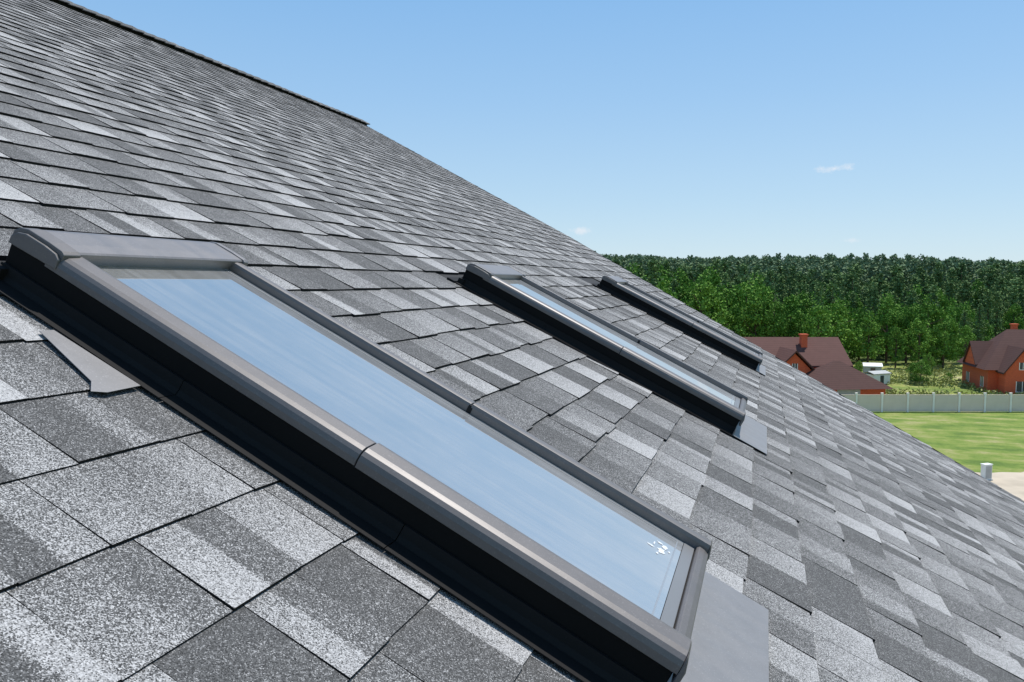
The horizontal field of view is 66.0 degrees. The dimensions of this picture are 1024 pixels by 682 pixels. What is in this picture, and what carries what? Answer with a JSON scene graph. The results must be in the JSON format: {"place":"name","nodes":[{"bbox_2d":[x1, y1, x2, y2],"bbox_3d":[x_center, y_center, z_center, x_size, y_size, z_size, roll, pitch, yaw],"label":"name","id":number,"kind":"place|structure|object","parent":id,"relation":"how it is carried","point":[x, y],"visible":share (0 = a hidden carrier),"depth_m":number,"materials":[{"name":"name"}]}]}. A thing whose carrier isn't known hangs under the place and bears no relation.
{"place":"outdoors","nodes":[
{"label":"outdoors","id":0,"kind":"place"},
{"bbox_2d":[0,0,1023,681],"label":"house","id":1,"kind":"structure","parent":0,"point":[294,386],"depth_m":1.53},
{"bbox_2d":[69,0,1023,262],"label":"sky","id":2,"kind":"structure","parent":0,"point":[667,128],"materials":[{"name":"blue"}]},
{"bbox_2d":[847,323,1023,472],"bbox_3d":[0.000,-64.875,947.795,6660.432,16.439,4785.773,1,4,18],"label":"ground","id":3,"kind":"structure","parent":0,"point":[972,441],"depth_m":70.13,"materials":[{"name":"green plant"}]},
{"bbox_2d":[641,258,663,285],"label":"pine tree","id":4,"kind":"object","parent":3,"relation":"on","point":[651,268],"visible":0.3,"depth_m":126.49,"materials":[{"name":"green plant"}]},
{"bbox_2d":[640,265,672,286],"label":"broadleaf tree","id":5,"kind":"object","parent":3,"relation":"on","point":[664,270],"visible":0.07,"depth_m":143.33,"materials":[{"name":"green plant"}]},
{"bbox_2d":[659,259,674,277],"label":"pine tree","id":6,"kind":"object","parent":3,"relation":"on","point":[665,265],"visible":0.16,"depth_m":182.04,"materials":[{"name":"green plant"}]},
{"bbox_2d":[655,280,692,306],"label":"broadleaf tree","id":7,"kind":"object","parent":3,"relation":"on","point":[670,292],"visible":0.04,"depth_m":117.80,"materials":[{"name":"green plant"}]},
{"bbox_2d":[668,279,681,298],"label":"pine tree","id":8,"kind":"object","parent":3,"relation":"on","point":[674,283],"visible":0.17,"depth_m":129.13,"materials":[{"name":"green plant"}]},
{"bbox_2d":[667,268,698,305],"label":"broadleaf tree","id":9,"kind":"object","parent":3,"relation":"on","point":[686,280],"visible":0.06,"depth_m":133.24,"materials":[{"name":"green plant"}]},
{"bbox_2d":[675,272,717,318],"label":"broadleaf tree","id":10,"kind":"object","parent":3,"relation":"on","point":[685,295],"visible":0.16,"depth_m":127.83,"materials":[{"name":"green plant"}]},
{"bbox_2d":[686,279,728,325],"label":"broadleaf tree","id":11,"kind":"object","parent":3,"relation":"on","point":[702,299],"visible":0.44,"depth_m":119.85,"materials":[{"name":"green plant"}]},
{"bbox_2d":[703,266,732,313],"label":"broadleaf tree","id":12,"kind":"object","parent":3,"relation":"on","point":[715,278],"visible":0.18,"depth_m":142.28,"materials":[{"name":"green plant"}]},
{"bbox_2d":[709,259,727,280],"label":"pine tree","id":13,"kind":"object","parent":3,"relation":"on","point":[716,264],"visible":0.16,"depth_m":178.95,"materials":[{"name":"green plant"}]},
{"bbox_2d":[719,272,731,290],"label":"pine tree","id":14,"kind":"object","parent":3,"relation":"on","point":[725,276],"visible":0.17,"depth_m":162.43,"materials":[{"name":"green plant"}]},
{"bbox_2d":[718,260,732,282],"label":"pine tree","id":15,"kind":"object","parent":3,"relation":"on","point":[726,266],"visible":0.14,"depth_m":182.23,"materials":[{"name":"green plant"}]},
{"bbox_2d":[704,282,753,336],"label":"broadleaf tree","id":16,"kind":"object","parent":3,"relation":"on","point":[737,295],"visible":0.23,"depth_m":125.46,"materials":[{"name":"green plant"}]},
{"bbox_2d":[717,309,742,336],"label":"broadleaf tree","id":17,"kind":"object","parent":3,"relation":"on","point":[728,319],"visible":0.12,"depth_m":121.71,"materials":[{"name":"green plant"}]},
{"bbox_2d":[735,263,748,283],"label":"pine tree","id":18,"kind":"object","parent":3,"relation":"on","point":[744,269],"visible":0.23,"depth_m":179.96,"materials":[{"name":"green plant"}]},
{"bbox_2d":[724,279,772,336],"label":"broadleaf tree","id":19,"kind":"object","parent":3,"relation":"on","point":[752,289],"visible":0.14,"depth_m":130.54,"materials":[{"name":"green plant"}]},
{"bbox_2d":[730,291,776,336],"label":"broadleaf tree","id":20,"kind":"object","parent":3,"relation":"on","point":[749,318],"visible":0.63,"depth_m":120.50,"materials":[{"name":"green plant"}]},
{"bbox_2d":[730,272,779,305],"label":"broadleaf tree","id":21,"kind":"object","parent":3,"relation":"on","point":[756,279],"visible":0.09,"depth_m":145.51,"materials":[{"name":"green plant"}]},
{"bbox_2d":[755,283,777,327],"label":"broadleaf tree","id":22,"kind":"object","parent":3,"relation":"on","point":[767,292],"visible":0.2,"depth_m":129.07,"materials":[{"name":"green plant"}]},
{"bbox_2d":[760,268,777,321],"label":"pine tree","id":23,"kind":"object","parent":3,"relation":"on","point":[768,281],"visible":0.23,"depth_m":136.56,"materials":[{"name":"green plant"}]},
{"bbox_2d":[746,294,795,336],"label":"broadleaf tree","id":24,"kind":"object","parent":3,"relation":"on","point":[778,326],"visible":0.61,"depth_m":120.46,"materials":[{"name":"green plant"}]},
{"bbox_2d":[771,273,786,303],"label":"pine tree","id":25,"kind":"object","parent":3,"relation":"on","point":[779,281],"visible":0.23,"depth_m":168.67,"materials":[{"name":"green plant"}]},
{"bbox_2d":[771,266,787,295],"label":"pine tree","id":26,"kind":"object","parent":3,"relation":"on","point":[781,271],"visible":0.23,"depth_m":189.80,"materials":[{"name":"green plant"}]},
{"bbox_2d":[778,284,788,302],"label":"pine tree","id":27,"kind":"object","parent":3,"relation":"on","point":[781,289],"visible":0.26,"depth_m":166.08,"materials":[{"name":"green plant"}]},
{"bbox_2d":[770,294,807,336],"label":"broadleaf tree","id":28,"kind":"object","parent":3,"relation":"on","point":[791,304],"visible":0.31,"depth_m":125.31,"materials":[{"name":"green plant"}]},
{"bbox_2d":[784,274,794,295],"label":"pine tree","id":29,"kind":"object","parent":3,"relation":"on","point":[789,278],"visible":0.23,"depth_m":181.85,"materials":[{"name":"green plant"}]},
{"bbox_2d":[786,265,797,286],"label":"pine tree","id":30,"kind":"object","parent":3,"relation":"on","point":[793,270],"visible":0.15,"depth_m":190.50,"materials":[{"name":"green plant"}]},
{"bbox_2d":[781,322,803,336],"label":"broadleaf tree","id":31,"kind":"object","parent":3,"relation":"on","point":[795,329],"visible":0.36,"depth_m":121.28,"materials":[{"name":"green plant"}]},
{"bbox_2d":[784,289,810,311],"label":"broadleaf tree","id":32,"kind":"object","parent":3,"relation":"on","point":[804,295],"visible":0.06,"depth_m":151.09,"materials":[{"name":"green plant"}]},
{"bbox_2d":[743,334,852,373],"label":"brick house","id":33,"kind":"structure","parent":3,"relation":"on","point":[804,353],"depth_m":91.72,"materials":[{"name":"red tile"}]},
{"bbox_2d":[791,271,809,293],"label":"pine tree","id":34,"kind":"object","parent":3,"relation":"on","point":[800,275],"visible":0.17,"depth_m":172.93,"materials":[{"name":"green plant"}]},
{"bbox_2d":[595,251,1023,300],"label":"pine forest","id":35,"kind":"object","parent":3,"relation":"on","point":[909,263],"visible":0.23,"depth_m":212.54,"materials":[{"name":"green plant"}]},
{"bbox_2d":[789,291,832,317],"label":"broadleaf tree","id":36,"kind":"object","parent":3,"relation":"on","point":[806,302],"visible":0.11,"depth_m":135.43,"materials":[{"name":"green plant"}]},
{"bbox_2d":[806,268,816,298],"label":"pine tree","id":37,"kind":"object","parent":3,"relation":"on","point":[810,273],"visible":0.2,"depth_m":187.20,"materials":[{"name":"green plant"}]},
{"bbox_2d":[787,300,847,352],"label":"broadleaf tree","id":38,"kind":"object","parent":3,"relation":"on","point":[813,320],"visible":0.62,"depth_m":118.20,"materials":[{"name":"green plant"}]},
{"bbox_2d":[809,285,827,318],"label":"pine tree","id":39,"kind":"object","parent":3,"relation":"on","point":[818,293],"visible":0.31,"depth_m":129.96,"materials":[{"name":"green plant"}]},
{"bbox_2d":[819,270,833,292],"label":"pine tree","id":40,"kind":"object","parent":3,"relation":"on","point":[827,280],"visible":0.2,"depth_m":187.09,"materials":[{"name":"green plant"}]},
{"bbox_2d":[823,281,840,311],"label":"pine tree","id":41,"kind":"object","parent":3,"relation":"on","point":[829,295],"visible":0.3,"depth_m":135.43,"materials":[{"name":"green plant"}]},
{"bbox_2d":[808,298,865,358],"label":"broadleaf tree","id":42,"kind":"object","parent":3,"relation":"on","point":[840,310],"visible":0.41,"depth_m":122.20,"materials":[{"name":"green plant"}]},
{"bbox_2d":[833,272,846,297],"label":"pine tree","id":43,"kind":"object","parent":3,"relation":"on","point":[840,277],"visible":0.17,"depth_m":177.70,"materials":[{"name":"green plant"}]},
{"bbox_2d":[832,280,847,303],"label":"pine tree","id":44,"kind":"object","parent":3,"relation":"on","point":[839,295],"visible":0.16,"depth_m":143.05,"materials":[{"name":"green plant"}]},
{"bbox_2d":[827,292,857,346],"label":"broadleaf tree","id":45,"kind":"object","parent":3,"relation":"on","point":[852,309],"visible":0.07,"depth_m":137.60,"materials":[{"name":"green plant"}]},
{"bbox_2d":[806,361,892,394],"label":"garage","id":46,"kind":"structure","parent":3,"relation":"on","point":[840,377],"depth_m":84.46,"materials":[{"name":"orange brick"}]},
{"bbox_2d":[837,389,859,394],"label":"door","id":47,"kind":"structure","parent":46,"relation":"in","point":[843,392],"depth_m":83.98,"materials":[{"name":"metal"}]},
{"bbox_2d":[843,272,860,296],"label":"pine tree","id":48,"kind":"object","parent":3,"relation":"on","point":[849,282],"visible":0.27,"depth_m":170.38,"materials":[{"name":"green plant"}]},
{"bbox_2d":[848,291,858,313],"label":"pine tree","id":49,"kind":"object","parent":3,"relation":"on","point":[853,300],"visible":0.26,"depth_m":145.99,"materials":[{"name":"green plant"}]},
{"bbox_2d":[844,290,865,315],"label":"broadleaf tree","id":50,"kind":"object","parent":3,"relation":"on","point":[847,295],"visible":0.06,"depth_m":152.49,"materials":[{"name":"green plant"}]},
{"bbox_2d":[847,282,863,307],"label":"pine tree","id":51,"kind":"object","parent":3,"relation":"on","point":[857,287],"visible":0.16,"depth_m":160.50,"materials":[{"name":"green plant"}]},
{"bbox_2d":[851,263,865,302],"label":"pine tree","id":52,"kind":"object","parent":3,"relation":"on","point":[857,267],"visible":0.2,"depth_m":187.80,"materials":[{"name":"green plant"}]},
{"bbox_2d":[845,307,880,361],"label":"broadleaf tree","id":53,"kind":"object","parent":3,"relation":"on","point":[860,316],"visible":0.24,"depth_m":128.87,"materials":[{"name":"green plant"}]},
{"bbox_2d":[852,310,884,362],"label":"broadleaf tree","id":54,"kind":"object","parent":3,"relation":"on","point":[869,328],"visible":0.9,"depth_m":121.10,"materials":[{"name":"green plant"}]},
{"bbox_2d":[862,363,882,371],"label":"shed","id":55,"kind":"structure","parent":3,"relation":"on","point":[872,366],"depth_m":108.92,"materials":[{"name":"metal"}]},
{"bbox_2d":[863,285,885,356],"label":"pine tree","id":56,"kind":"object","parent":3,"relation":"on","point":[874,292],"visible":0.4,"depth_m":134.03,"materials":[{"name":"green plant"}]},
{"bbox_2d":[863,370,891,383],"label":"shed","id":57,"kind":"structure","parent":3,"relation":"on","point":[882,376],"depth_m":100.92,"materials":[{"name":"white paint"}]},
{"bbox_2d":[872,273,890,299],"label":"pine tree","id":58,"kind":"object","parent":3,"relation":"on","point":[879,278],"visible":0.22,"depth_m":173.64,"materials":[{"name":"green plant"}]},
{"bbox_2d":[861,292,903,354],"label":"broadleaf tree","id":59,"kind":"object","parent":3,"relation":"on","point":[900,308],"visible":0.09,"depth_m":142.73,"materials":[{"name":"green plant"}]},
{"bbox_2d":[872,295,900,363],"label":"broadleaf tree","id":60,"kind":"object","parent":3,"relation":"on","point":[890,317],"visible":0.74,"depth_m":126.86,"materials":[{"name":"green plant"}]},
{"bbox_2d":[880,308,911,357],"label":"broadleaf tree","id":61,"kind":"object","parent":3,"relation":"on","point":[889,326],"visible":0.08,"depth_m":133.79,"materials":[{"name":"green plant"}]},
{"bbox_2d":[887,325,908,367],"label":"broadleaf tree","id":62,"kind":"object","parent":3,"relation":"on","point":[899,339],"visible":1,"depth_m":119.72,"materials":[{"name":"green plant"}]},
{"bbox_2d":[890,266,906,297],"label":"pine tree","id":63,"kind":"object","parent":3,"relation":"on","point":[898,271],"visible":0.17,"depth_m":181.11,"materials":[{"name":"green plant"}]},
{"bbox_2d":[893,274,907,305],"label":"pine tree","id":64,"kind":"object","parent":3,"relation":"on","point":[898,290],"visible":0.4,"depth_m":171.63,"materials":[{"name":"green plant"}]},
{"bbox_2d":[891,305,920,363],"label":"broadleaf tree","id":65,"kind":"object","parent":3,"relation":"on","point":[903,323],"visible":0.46,"depth_m":127.07,"materials":[{"name":"green plant"}]},
{"bbox_2d":[904,290,919,310],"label":"pine tree","id":66,"kind":"object","parent":3,"relation":"on","point":[913,300],"visible":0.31,"depth_m":148.61,"materials":[{"name":"green plant"}]},
{"bbox_2d":[896,283,929,306],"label":"broadleaf tree","id":67,"kind":"object","parent":3,"relation":"on","point":[917,290],"visible":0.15,"depth_m":165.91,"materials":[{"name":"green plant"}]},
{"bbox_2d":[901,302,926,357],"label":"broadleaf tree","id":68,"kind":"object","parent":3,"relation":"on","point":[919,308],"visible":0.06,"depth_m":136.82,"materials":[{"name":"green plant"}]},
{"bbox_2d":[905,359,933,383],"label":"bush","id":69,"kind":"object","parent":3,"relation":"on","point":[915,368],"visible":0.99,"depth_m":101.35,"materials":[{"name":"green plant"}]},
{"bbox_2d":[902,318,937,362],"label":"broadleaf tree","id":70,"kind":"object","parent":3,"relation":"on","point":[917,330],"visible":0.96,"depth_m":120.09,"materials":[{"name":"green plant"}]},
{"bbox_2d":[912,272,932,297],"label":"pine tree","id":71,"kind":"object","parent":3,"relation":"on","point":[923,278],"visible":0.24,"depth_m":168.31,"materials":[{"name":"green plant"}]},
{"bbox_2d":[920,352,935,371],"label":"bush","id":72,"kind":"object","parent":3,"relation":"on","point":[928,361],"visible":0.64,"depth_m":113.33,"materials":[{"name":"green plant"}]},
{"bbox_2d":[907,298,955,363],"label":"broadleaf tree","id":73,"kind":"object","parent":3,"relation":"on","point":[936,315],"visible":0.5,"depth_m":125.49,"materials":[{"name":"green plant"}]},
{"bbox_2d":[843,393,1023,411],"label":"fence","id":74,"kind":"object","parent":3,"relation":"on","point":[933,402],"visible":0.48,"depth_m":79.62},
{"bbox_2d":[926,285,940,310],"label":"pine tree","id":75,"kind":"object","parent":3,"relation":"on","point":[934,290],"visible":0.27,"depth_m":148.85,"materials":[{"name":"green plant"}]},
{"bbox_2d":[930,261,946,288],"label":"pine tree","id":76,"kind":"object","parent":3,"relation":"on","point":[937,272],"visible":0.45,"depth_m":188.68,"materials":[{"name":"green plant"}]},
{"bbox_2d":[857,362,1023,394],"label":"meadow weeds","id":77,"kind":"object","parent":3,"relation":"on","point":[942,382],"visible":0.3,"depth_m":100.42,"materials":[{"name":"green plant"}]},
{"bbox_2d":[928,291,957,312],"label":"broadleaf tree","id":78,"kind":"object","parent":3,"relation":"on","point":[946,302],"visible":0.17,"depth_m":150.94,"materials":[{"name":"green plant"}]},
{"bbox_2d":[930,311,963,362],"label":"broadleaf tree","id":79,"kind":"object","parent":3,"relation":"on","point":[948,312],"visible":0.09,"depth_m":127.47,"materials":[{"name":"green plant"}]},
{"bbox_2d":[927,317,967,367],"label":"broadleaf tree","id":80,"kind":"object","parent":3,"relation":"on","point":[947,338],"visible":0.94,"depth_m":119.56,"materials":[{"name":"green plant"}]},
{"bbox_2d":[940,281,959,306],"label":"pine tree","id":81,"kind":"object","parent":3,"relation":"on","point":[951,287],"visible":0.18,"depth_m":156.79,"materials":[{"name":"green plant"}]},
{"bbox_2d":[942,305,959,336],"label":"broadleaf tree","id":82,"kind":"object","parent":3,"relation":"on","point":[952,312],"visible":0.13,"depth_m":137.12,"materials":[{"name":"green plant"}]},
{"bbox_2d":[942,268,961,301],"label":"pine tree","id":83,"kind":"object","parent":3,"relation":"on","point":[951,273],"visible":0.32,"depth_m":178.28,"materials":[{"name":"green plant"}]},
{"bbox_2d":[955,262,972,287],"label":"pine tree","id":84,"kind":"object","parent":3,"relation":"on","point":[960,274],"visible":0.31,"depth_m":189.85,"materials":[{"name":"green plant"}]},
{"bbox_2d":[953,325,975,358],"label":"broadleaf tree","id":85,"kind":"object","parent":3,"relation":"on","point":[964,330],"visible":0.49,"depth_m":121.45,"materials":[{"name":"green plant"}]},
{"bbox_2d":[957,310,975,358],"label":"pine tree","id":86,"kind":"object","parent":3,"relation":"on","point":[963,322],"visible":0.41,"depth_m":128.16,"materials":[{"name":"green plant"}]},
{"bbox_2d":[954,280,979,316],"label":"pine tree","id":87,"kind":"object","parent":3,"relation":"on","point":[966,292],"visible":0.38,"depth_m":158.21,"materials":[{"name":"green plant"}]},
{"bbox_2d":[953,302,982,344],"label":"broadleaf tree","id":88,"kind":"object","parent":3,"relation":"on","point":[960,311],"visible":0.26,"depth_m":142.56,"materials":[{"name":"green plant"}]},
{"bbox_2d":[970,304,989,340],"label":"pine tree","id":89,"kind":"object","parent":3,"relation":"on","point":[979,315],"visible":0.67,"depth_m":135.85,"materials":[{"name":"green plant"}]},
{"bbox_2d":[968,279,994,326],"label":"tree","id":90,"kind":"object","parent":3,"relation":"on","point":[979,283],"visible":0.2,"depth_m":161.82,"materials":[{"name":"green plant"}]},
{"bbox_2d":[972,318,994,340],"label":"broadleaf tree","id":91,"kind":"object","parent":3,"relation":"on","point":[989,331],"visible":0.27,"depth_m":143.93,"materials":[{"name":"green plant"}]},
{"bbox_2d":[974,286,994,329],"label":"pine tree","id":92,"kind":"object","parent":3,"relation":"on","point":[982,289],"visible":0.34,"depth_m":159.65,"materials":[{"name":"green plant"}]},
{"bbox_2d":[982,265,996,315],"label":"pine tree","id":93,"kind":"object","parent":3,"relation":"on","point":[989,278],"visible":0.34,"depth_m":182.25,"materials":[{"name":"green plant"}]},
{"bbox_2d":[956,324,1023,394],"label":"brick house","id":94,"kind":"structure","parent":3,"relation":"on","point":[996,362],"depth_m":95.24,"materials":[{"name":"brown brick"}]},
{"bbox_2d":[1015,381,1023,391],"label":"window","id":95,"kind":"structure","parent":94,"relation":"in","point":[1019,385],"depth_m":91.52,"materials":[{"name":"clear glass"}]},
{"bbox_2d":[980,289,1002,340],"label":"pine tree","id":96,"kind":"object","parent":3,"relation":"on","point":[989,311],"visible":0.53,"depth_m":148.35,"materials":[{"name":"green plant"}]},
{"bbox_2d":[983,290,1006,337],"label":"pine tree","id":97,"kind":"object","parent":3,"relation":"on","point":[998,300],"visible":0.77,"depth_m":150.61,"materials":[{"name":"green plant"}]},
{"bbox_2d":[986,263,1004,304],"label":"pine tree","id":98,"kind":"object","parent":3,"relation":"on","point":[996,265],"visible":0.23,"depth_m":189.66,"materials":[{"name":"green plant"}]},
{"bbox_2d":[984,275,1008,334],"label":"pine tree","id":99,"kind":"object","parent":3,"relation":"on","point":[999,284],"visible":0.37,"depth_m":160.45,"materials":[{"name":"green plant"}]},
{"bbox_2d":[997,303,1023,331],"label":"broadleaf tree","id":100,"kind":"object","parent":3,"relation":"on","point":[1013,314],"visible":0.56,"depth_m":151.52,"materials":[{"name":"green plant"}]},
{"bbox_2d":[1001,285,1023,328],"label":"pine tree","id":101,"kind":"object","parent":3,"relation":"on","point":[1013,296],"visible":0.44,"depth_m":154.69,"materials":[{"name":"green plant"}]},
{"bbox_2d":[1006,278,1023,323],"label":"pine tree","id":102,"kind":"object","parent":3,"relation":"on","point":[1017,281],"visible":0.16,"depth_m":163.72,"materials":[{"name":"green plant"}]},
{"bbox_2d":[1015,292,1023,328],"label":"pine tree","id":103,"kind":"object","parent":3,"relation":"on","point":[1020,298],"visible":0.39,"depth_m":157.46,"materials":[{"name":"green plant"}]},
{"bbox_2d":[1015,260,1023,284],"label":"pine tree","id":104,"kind":"object","parent":3,"relation":"on","point":[1021,269],"visible":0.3,"depth_m":191.53,"materials":[{"name":"green plant"}]},
{"bbox_2d":[975,472,1023,500],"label":"path","id":105,"kind":"structure","parent":0,"point":[1012,483],"depth_m":51.67,"materials":[{"name":"beige concrete"}]},
{"bbox_2d":[980,463,992,480],"bbox_3d":[31.300,8.643,51.974,0.680,1.100,0.440,-1,4,-17],"label":"utility cabinet","id":106,"kind":"object","parent":105,"relation":"on","point":[986,470],"visible":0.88,"depth_m":51.83,"materials":[{"name":"white metal"}]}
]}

